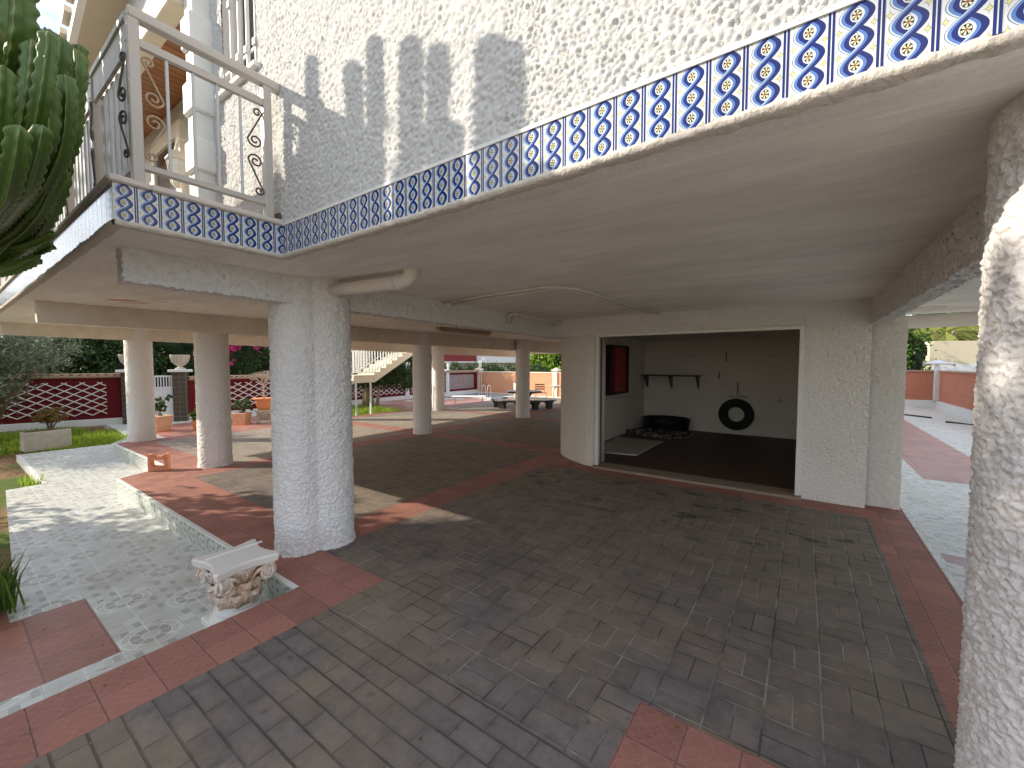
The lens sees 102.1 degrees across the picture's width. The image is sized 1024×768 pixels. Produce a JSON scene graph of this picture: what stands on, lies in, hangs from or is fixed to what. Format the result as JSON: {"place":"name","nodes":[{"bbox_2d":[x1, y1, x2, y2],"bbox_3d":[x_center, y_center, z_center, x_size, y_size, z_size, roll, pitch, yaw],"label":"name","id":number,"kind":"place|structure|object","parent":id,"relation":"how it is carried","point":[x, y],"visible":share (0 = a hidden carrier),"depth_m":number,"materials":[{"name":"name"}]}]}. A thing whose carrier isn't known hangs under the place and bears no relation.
{"place":"outdoors","nodes":[
{"label":"outdoors","id":0,"kind":"place"},
{"bbox_2d":[0,426,122,582],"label":"ground","id":1,"kind":"structure","parent":0,"point":[11,470],"depth_m":6.45,"materials":[{"name":"soil"}]},
{"bbox_2d":[17,473,46,486],"bbox_3d":[-7.333,1.446,6.304,0.932,0.240,0.292,2,4,38],"label":"grass tuft","id":2,"kind":"object","parent":1,"relation":"on","point":[29,481],"visible":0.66,"depth_m":6.16,"materials":[{"name":"green plant"}]},
{"bbox_2d":[20,406,71,452],"bbox_3d":[-9.842,0.924,8.783,0.597,0.901,0.770,2,3,29],"label":"stone planter","id":3,"kind":"object","parent":1,"relation":"on","point":[36,440],"visible":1,"depth_m":8.68,"materials":[{"name":"stone"}]},
{"bbox_2d":[0,335,94,423],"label":"olive tree","id":4,"kind":"object","parent":1,"relation":"on","point":[14,363],"visible":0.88,"depth_m":8.77,"materials":[{"name":"green plant"}]},
{"bbox_2d":[16,444,109,483],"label":"terrace kerb","id":5,"kind":"structure","parent":1,"relation":"on","point":[24,464],"depth_m":7.17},
{"bbox_2d":[0,425,127,456],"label":"grass","id":6,"kind":"structure","parent":1,"relation":"on","point":[95,438],"depth_m":9.72,"materials":[{"name":"green plant"}]},
{"bbox_2d":[0,335,168,386],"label":"evergreen tree","id":7,"kind":"object","parent":1,"relation":"on","point":[103,358],"visible":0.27,"depth_m":13.65,"materials":[{"name":"green plant"}]},
{"bbox_2d":[118,340,194,386],"bbox_3d":[-14.758,-1.263,16.640,3.678,5.633,4.724,1,3,12],"label":"evergreen tree","id":8,"kind":"object","parent":1,"relation":"on","point":[171,348],"visible":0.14,"depth_m":16.47,"materials":[{"name":"green plant"}]},
{"bbox_2d":[182,344,269,374],"bbox_3d":[-11.353,-0.751,17.579,3.887,4.840,3.590,0,3,-2],"label":"bougainvillea","id":9,"kind":"object","parent":1,"relation":"on","point":[246,360],"visible":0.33,"depth_m":16.92,"materials":[{"name":"green plant"}]},
{"bbox_2d":[352,403,402,415],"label":"lawn","id":10,"kind":"structure","parent":1,"relation":"on","point":[361,410],"depth_m":15.34,"materials":[{"name":"green plant"}]},
{"bbox_2d":[351,351,412,406],"bbox_3d":[-5.568,-0.496,16.400,3.438,2.936,3.664,2,3,35],"label":"spreading tree","id":11,"kind":"object","parent":10,"relation":"on","point":[397,376],"visible":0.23,"depth_m":16.16,"materials":[{"name":"green plant"}]},
{"bbox_2d":[401,354,431,370],"bbox_3d":[-6.326,-1.712,24.691,4.154,5.594,4.538,2,3,35],"label":"dark shrub","id":12,"kind":"object","parent":1,"relation":"on","point":[410,360],"visible":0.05,"depth_m":23.63,"materials":[{"name":"green plant"}]},
{"bbox_2d":[444,360,498,370],"bbox_3d":[-3.846,-0.644,28.075,6.303,2.006,1.974,0,3,3],"label":"hedge","id":13,"kind":"object","parent":1,"relation":"on","point":[455,366],"visible":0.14,"depth_m":27.80,"materials":[{"name":"green plant"}]},
{"bbox_2d":[467,362,550,371],"bbox_3d":[-0.269,-0.686,28.014,6.186,1.817,2.052,0,3,3],"label":"hedge","id":14,"kind":"object","parent":1,"relation":"on","point":[536,367],"visible":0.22,"depth_m":27.83,"materials":[{"name":"green plant"}]},
{"bbox_2d":[530,354,560,371],"bbox_3d":[4.021,-1.491,30.584,6.291,3.931,3.344,0,3,4],"label":"lime green tree","id":15,"kind":"object","parent":1,"relation":"on","point":[551,361],"visible":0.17,"depth_m":29.75,"materials":[{"name":"green plant"}]},
{"bbox_2d":[904,315,936,369],"bbox_3d":[17.851,-1.750,20.440,4.665,5.842,3.986,2,3,35],"label":"broadleaf tree","id":16,"kind":"object","parent":1,"relation":"on","point":[917,349],"visible":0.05,"depth_m":19.41,"materials":[{"name":"green plant"}]},
{"bbox_2d":[905,311,978,340],"bbox_3d":[30.386,-3.207,28.382,7.337,7.588,6.715,2,3,35],"label":"broadleaf tree","id":17,"kind":"object","parent":1,"relation":"on","point":[977,333],"visible":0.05,"depth_m":26.92,"materials":[{"name":"green plant"}]},
{"bbox_2d":[908,326,979,341],"bbox_3d":[26.769,-1.770,25.732,6.833,4.740,6.810,2,3,35],"label":"palm tree","id":18,"kind":"object","parent":1,"relation":"on","point":[943,334],"visible":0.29,"depth_m":24.98,"materials":[{"name":"green plant"}]},
{"bbox_2d":[924,341,978,371],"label":"building","id":19,"kind":"structure","parent":1,"relation":"on","point":[962,354],"depth_m":21.51,"materials":[{"name":"paint"}]},
{"bbox_2d":[0,392,560,718],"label":"terrace","id":20,"kind":"structure","parent":0,"point":[86,529],"depth_m":3.38,"materials":[{"name":"tile"}]},
{"bbox_2d":[0,542,36,615],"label":"strappy plant","id":21,"kind":"object","parent":20,"relation":"on","point":[8,595],"visible":0.79,"depth_m":2.91,"materials":[{"name":"green plant"}]},
{"bbox_2d":[0,0,89,277],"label":"candelabra cactus","id":22,"kind":"object","parent":20,"relation":"on","point":[44,75],"visible":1,"depth_m":1.59,"materials":[{"name":"green plant"}]},
{"bbox_2d":[0,373,122,431],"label":"garden wall","id":23,"kind":"structure","parent":20,"relation":"on","point":[89,400],"depth_m":11.47,"materials":[{"name":"red paint"}]},
{"bbox_2d":[115,370,126,423],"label":"gate pillar","id":24,"kind":"structure","parent":20,"relation":"on","point":[123,391],"depth_m":11.95,"materials":[{"name":"tile"}]},
{"bbox_2d":[118,354,124,369],"bbox_3d":[-11.192,-0.643,12.118,0.512,0.450,0.500,2,3,35],"label":"stone urn","id":25,"kind":"object","parent":24,"relation":"on","point":[121,357],"visible":0.26,"depth_m":11.90,"materials":[{"name":"white stone"}]},
{"bbox_2d":[154,375,173,420],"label":"garden gate","id":26,"kind":"structure","parent":24,"relation":"attached to","point":[161,391],"depth_m":12.54,"materials":[{"name":"metal"}]},
{"bbox_2d":[155,393,174,432],"bbox_3d":[-9.255,0.738,10.757,0.591,0.983,0.655,1,3,15],"label":"potted plant","id":27,"kind":"object","parent":20,"relation":"on","point":[163,422],"visible":0.77,"depth_m":10.78,"materials":[{"name":"green plant"}]},
{"bbox_2d":[167,369,192,420],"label":"gate pillar","id":28,"kind":"structure","parent":20,"relation":"on","point":[180,394],"depth_m":12.62,"materials":[{"name":"tile"}]},
{"bbox_2d":[169,355,189,369],"bbox_3d":[-10.211,-0.673,12.722,0.512,0.450,0.500,2,3,35],"label":"stone urn","id":29,"kind":"object","parent":28,"relation":"on","point":[180,361],"visible":0.99,"depth_m":12.60,"materials":[{"name":"white stone"}]},
{"bbox_2d":[188,409,196,430],"bbox_3d":[-8.274,0.921,10.868,0.344,0.605,0.331,-1,3,-12],"label":"potted plant","id":30,"kind":"object","parent":20,"relation":"on","point":[193,422],"visible":0.56,"depth_m":10.77,"materials":[{"name":"green plant"}]},
{"bbox_2d":[113,445,292,598],"bbox_3d":[-4.629,1.395,5.457,8.120,0.193,0.613,2,3,35],"label":"patio step","id":31,"kind":"object","parent":20,"relation":"on","point":[273,587],"visible":0.6,"depth_m":4.29,"materials":[{"name":"tile"}]},
{"bbox_2d":[191,539,279,627],"bbox_3d":[-1.873,1.384,2.822,0.399,0.462,0.399,2,3,35],"label":"column capital","id":32,"kind":"object","parent":20,"relation":"on","point":[235,576],"visible":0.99,"depth_m":2.74,"materials":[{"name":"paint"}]},
{"bbox_2d":[231,397,253,424],"bbox_3d":[-7.849,0.780,12.029,0.653,0.774,0.626,0,3,-5],"label":"potted plant","id":33,"kind":"object","parent":20,"relation":"on","point":[241,418],"visible":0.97,"depth_m":11.92,"materials":[{"name":"green plant"}]},
{"bbox_2d":[249,370,270,423],"bbox_3d":[-7.387,0.372,12.238,0.714,1.570,0.735,2,3,35],"label":"dry potted tree","id":34,"kind":"object","parent":20,"relation":"on","point":[263,406],"visible":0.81,"depth_m":12.16,"materials":[{"name":"orange ceramic"}]},
{"bbox_2d":[187,370,478,419],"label":"garden wall","id":35,"kind":"structure","parent":20,"relation":"on","point":[455,382],"depth_m":18.20,"materials":[{"name":"red paint"}]},
{"bbox_2d":[351,350,411,415],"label":"outside staircase","id":36,"kind":"structure","parent":20,"relation":"on","point":[381,368],"depth_m":14.35,"materials":[{"name":"beige paint"}]},
{"bbox_2d":[451,395,485,403],"bbox_3d":[-1.911,0.703,18.272,1.500,0.347,0.588,0,3,-3],"label":"sun lounger","id":37,"kind":"object","parent":20,"relation":"on","point":[482,396],"visible":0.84,"depth_m":18.00,"materials":[{"name":"paint"}]},
{"bbox_2d":[445,392,515,398],"bbox_3d":[-1.535,0.627,22.604,3.800,0.035,3.800,2,3,35],"label":"pool surround","id":38,"kind":"object","parent":20,"relation":"on","point":[480,397],"visible":0.36,"depth_m":21.67,"materials":[{"name":"white stone"}]},
{"bbox_2d":[444,393,515,397],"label":"pool water","id":39,"kind":"structure","parent":38,"relation":"in","point":[491,395],"depth_m":23.02,"materials":[{"name":"blue liquid"}]},
{"bbox_2d":[481,358,485,391],"bbox_3d":[-1.736,-0.512,25.086,0.380,2.090,0.040,2,3,35],"label":"pool shower","id":40,"kind":"object","parent":20,"relation":"on","point":[481,373],"visible":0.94,"depth_m":25.17,"materials":[{"name":"paint"}]},
{"bbox_2d":[474,367,560,396],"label":"garden wall","id":41,"kind":"structure","parent":20,"relation":"on","point":[500,381],"depth_m":24.15,"materials":[{"name":"orange paint"}]},
{"bbox_2d":[550,385,560,398],"bbox_3d":[2.419,0.478,18.315,1.500,0.792,0.900,0,3,5],"label":"garden table","id":42,"kind":"object","parent":20,"relation":"on","point":[554,386],"visible":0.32,"depth_m":18.05,"materials":[{"name":"paint"}]},
{"bbox_2d":[351,354,530,371],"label":"neighbour house","id":43,"kind":"structure","parent":0,"point":[462,360],"depth_m":33.47,"materials":[{"name":"paint"}]},
{"bbox_2d":[36,0,911,353],"label":"sky","id":44,"kind":"structure","parent":0,"point":[50,11],"materials":[{"name":"white"}]},
{"bbox_2d":[0,397,963,767],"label":"patio","id":45,"kind":"structure","parent":0,"point":[434,649],"depth_m":2.37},
{"bbox_2d":[147,452,170,471],"bbox_3d":[-5.138,1.136,6.024,0.235,0.245,0.100,-1,3,-20],"label":"hollow brick","id":46,"kind":"object","parent":45,"relation":"on","point":[152,457],"visible":1,"depth_m":6.00,"materials":[{"name":"orange brick"}]},
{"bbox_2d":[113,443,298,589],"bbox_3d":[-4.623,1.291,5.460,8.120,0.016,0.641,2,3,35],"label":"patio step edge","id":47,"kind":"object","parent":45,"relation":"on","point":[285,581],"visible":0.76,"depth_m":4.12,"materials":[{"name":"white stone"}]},
{"bbox_2d":[42,475,869,757],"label":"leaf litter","id":48,"kind":"object","parent":45,"relation":"on","point":[420,738],"visible":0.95,"depth_m":2.54,"materials":[{"name":"brown plant"}]},
{"bbox_2d":[491,396,507,406],"bbox_3d":[-0.499,0.735,15.181,0.538,0.460,1.275,1,3,10],"label":"stone bench","id":49,"kind":"object","parent":45,"relation":"on","point":[496,404],"visible":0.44,"depth_m":14.85,"materials":[{"name":"grey stone"}]},
{"bbox_2d":[494,399,515,408],"bbox_3d":[-0.045,0.783,14.191,1.275,0.460,0.538,2,3,30],"label":"stone bench","id":50,"kind":"object","parent":45,"relation":"on","point":[502,403],"visible":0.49,"depth_m":14.25,"materials":[{"name":"grey stone"}]},
{"bbox_2d":[507,390,541,395],"bbox_3d":[0.436,0.608,15.004,1.220,0.730,1.220,0,3,-7],"label":"stone table","id":51,"kind":"object","parent":45,"relation":"on","point":[531,391],"visible":0.3,"depth_m":14.63,"materials":[{"name":"grey stone"}]},
{"bbox_2d":[535,383,546,398],"bbox_3d":[1.303,0.384,18.713,0.461,0.925,0.544,1,3,15],"label":"garden chair","id":52,"kind":"object","parent":45,"relation":"on","point":[543,388],"visible":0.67,"depth_m":18.48,"materials":[{"name":"brown wood"}]},
{"bbox_2d":[530,399,556,409],"bbox_3d":[1.043,0.778,14.279,1.275,0.460,0.538,-2,4,-40],"label":"stone bench","id":53,"kind":"object","parent":45,"relation":"on","point":[536,403],"visible":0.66,"depth_m":14.04,"materials":[{"name":"grey stone"}]},
{"bbox_2d":[0,0,1023,767],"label":"house","id":54,"kind":"structure","parent":0,"point":[800,212],"depth_m":2.33,"materials":[{"name":"paint"}]},
{"bbox_2d":[150,119,186,193],"bbox_3d":[-3.994,-2.016,4.820,1.000,1.740,0.050,2,3,35],"label":"porch door","id":55,"kind":"structure","parent":54,"relation":"in","point":[160,149],"depth_m":4.79,"materials":[{"name":"beige paint"}]},
{"bbox_2d":[164,138,187,188],"bbox_3d":[-3.483,-2.310,4.310,0.225,0.517,0.182,-1,3,-25],"label":"wall lantern","id":56,"kind":"object","parent":54,"relation":"attached to","point":[178,162],"depth_m":4.27,"materials":[{"name":"white glass"}]},
{"bbox_2d":[215,0,258,101],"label":"window","id":57,"kind":"structure","parent":54,"relation":"in","point":[238,16],"depth_m":3.02,"materials":[{"name":"white glass"}]},
{"bbox_2d":[435,327,490,335],"bbox_3d":[-0.936,-1.047,8.317,0.120,0.091,1.550,2,3,35],"label":"ceiling light","id":58,"kind":"object","parent":54,"relation":"attached to","point":[460,331],"visible":0.99,"depth_m":8.17,"materials":[{"name":"beige metal"}]},
{"bbox_2d":[605,345,628,395],"bbox_3d":[2.137,-0.288,8.412,0.140,0.980,1.000,2,3,35],"label":"wall cabinet","id":59,"kind":"object","parent":54,"relation":"attached to","point":[617,369],"depth_m":8.33,"materials":[{"name":"red plastic"}]},
{"bbox_2d":[605,437,662,455],"bbox_3d":[2.091,1.141,7.624,0.900,0.018,1.650,2,3,35],"label":"flat board","id":60,"kind":"object","parent":54,"relation":"on","point":[627,446],"visible":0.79,"depth_m":7.61,"materials":[{"name":"grey wood"}]},
{"bbox_2d":[626,427,696,439],"bbox_3d":[3.174,1.031,8.991,0.949,0.098,1.352,-3,4,-43],"label":"dog blanket","id":61,"kind":"object","parent":54,"relation":"on","point":[664,433],"visible":0.92,"depth_m":8.74,"materials":[{"name":"fabric"}]},
{"bbox_2d":[642,415,690,430],"bbox_3d":[3.488,0.886,9.375,1.050,0.260,0.756,2,3,35],"label":"dog basket","id":62,"kind":"object","parent":61,"relation":"on","point":[669,423],"visible":0.98,"depth_m":9.31,"materials":[{"name":"black plastic"}]},
{"bbox_2d":[640,374,701,388],"bbox_3d":[3.652,-0.056,9.544,1.280,0.305,0.340,2,3,35],"label":"wall shelf","id":63,"kind":"object","parent":54,"relation":"attached to","point":[646,377],"depth_m":9.51,"materials":[{"name":"brown wood"}]},
{"bbox_2d":[718,399,753,429],"bbox_3d":[4.799,0.651,8.861,0.672,0.672,0.149,2,3,35],"label":"tyre","id":64,"kind":"object","parent":54,"relation":"hanging from","point":[726,421],"visible":1,"depth_m":8.80,"materials":[{"name":"rubber"}]},
{"bbox_2d":[729,395,747,397],"bbox_3d":[4.869,0.269,8.898,0.370,0.040,0.010,2,3,35],"label":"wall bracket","id":65,"kind":"object","parent":54,"relation":"attached to","point":[738,396],"depth_m":8.89,"materials":[{"name":"black metal"}]},
{"bbox_2d":[900,407,973,602],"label":"side terrace","id":66,"kind":"structure","parent":0,"point":[937,472],"depth_m":5.44,"materials":[{"name":"tile"}]},
{"bbox_2d":[904,414,931,417],"bbox_3d":[11.855,0.931,12.786,0.255,0.043,1.762,-1,3,-24],"label":"garden hose","id":67,"kind":"object","parent":66,"relation":"on","point":[917,416],"visible":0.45,"depth_m":12.30,"materials":[{"name":"rubber"}]},
{"bbox_2d":[905,367,976,420],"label":"garden wall","id":68,"kind":"structure","parent":66,"relation":"on","point":[950,391],"depth_m":14.15,"materials":[{"name":"paint"}]},
{"bbox_2d":[923,359,955,366],"bbox_3d":[15.045,-0.737,14.565,0.830,0.260,0.280,2,3,35],"label":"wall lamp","id":69,"kind":"object","parent":68,"relation":"on","point":[937,362],"visible":1,"depth_m":14.52,"materials":[{"name":"metal"}]},
{"bbox_2d":[945,421,973,424],"bbox_3d":[11.803,0.799,10.680,0.192,0.563,0.852,-1,3,-17],"label":"garden hose","id":70,"kind":"object","parent":66,"relation":"on","point":[957,423],"visible":0.23,"depth_m":10.87,"materials":[{"name":"rubber"}]}
]}

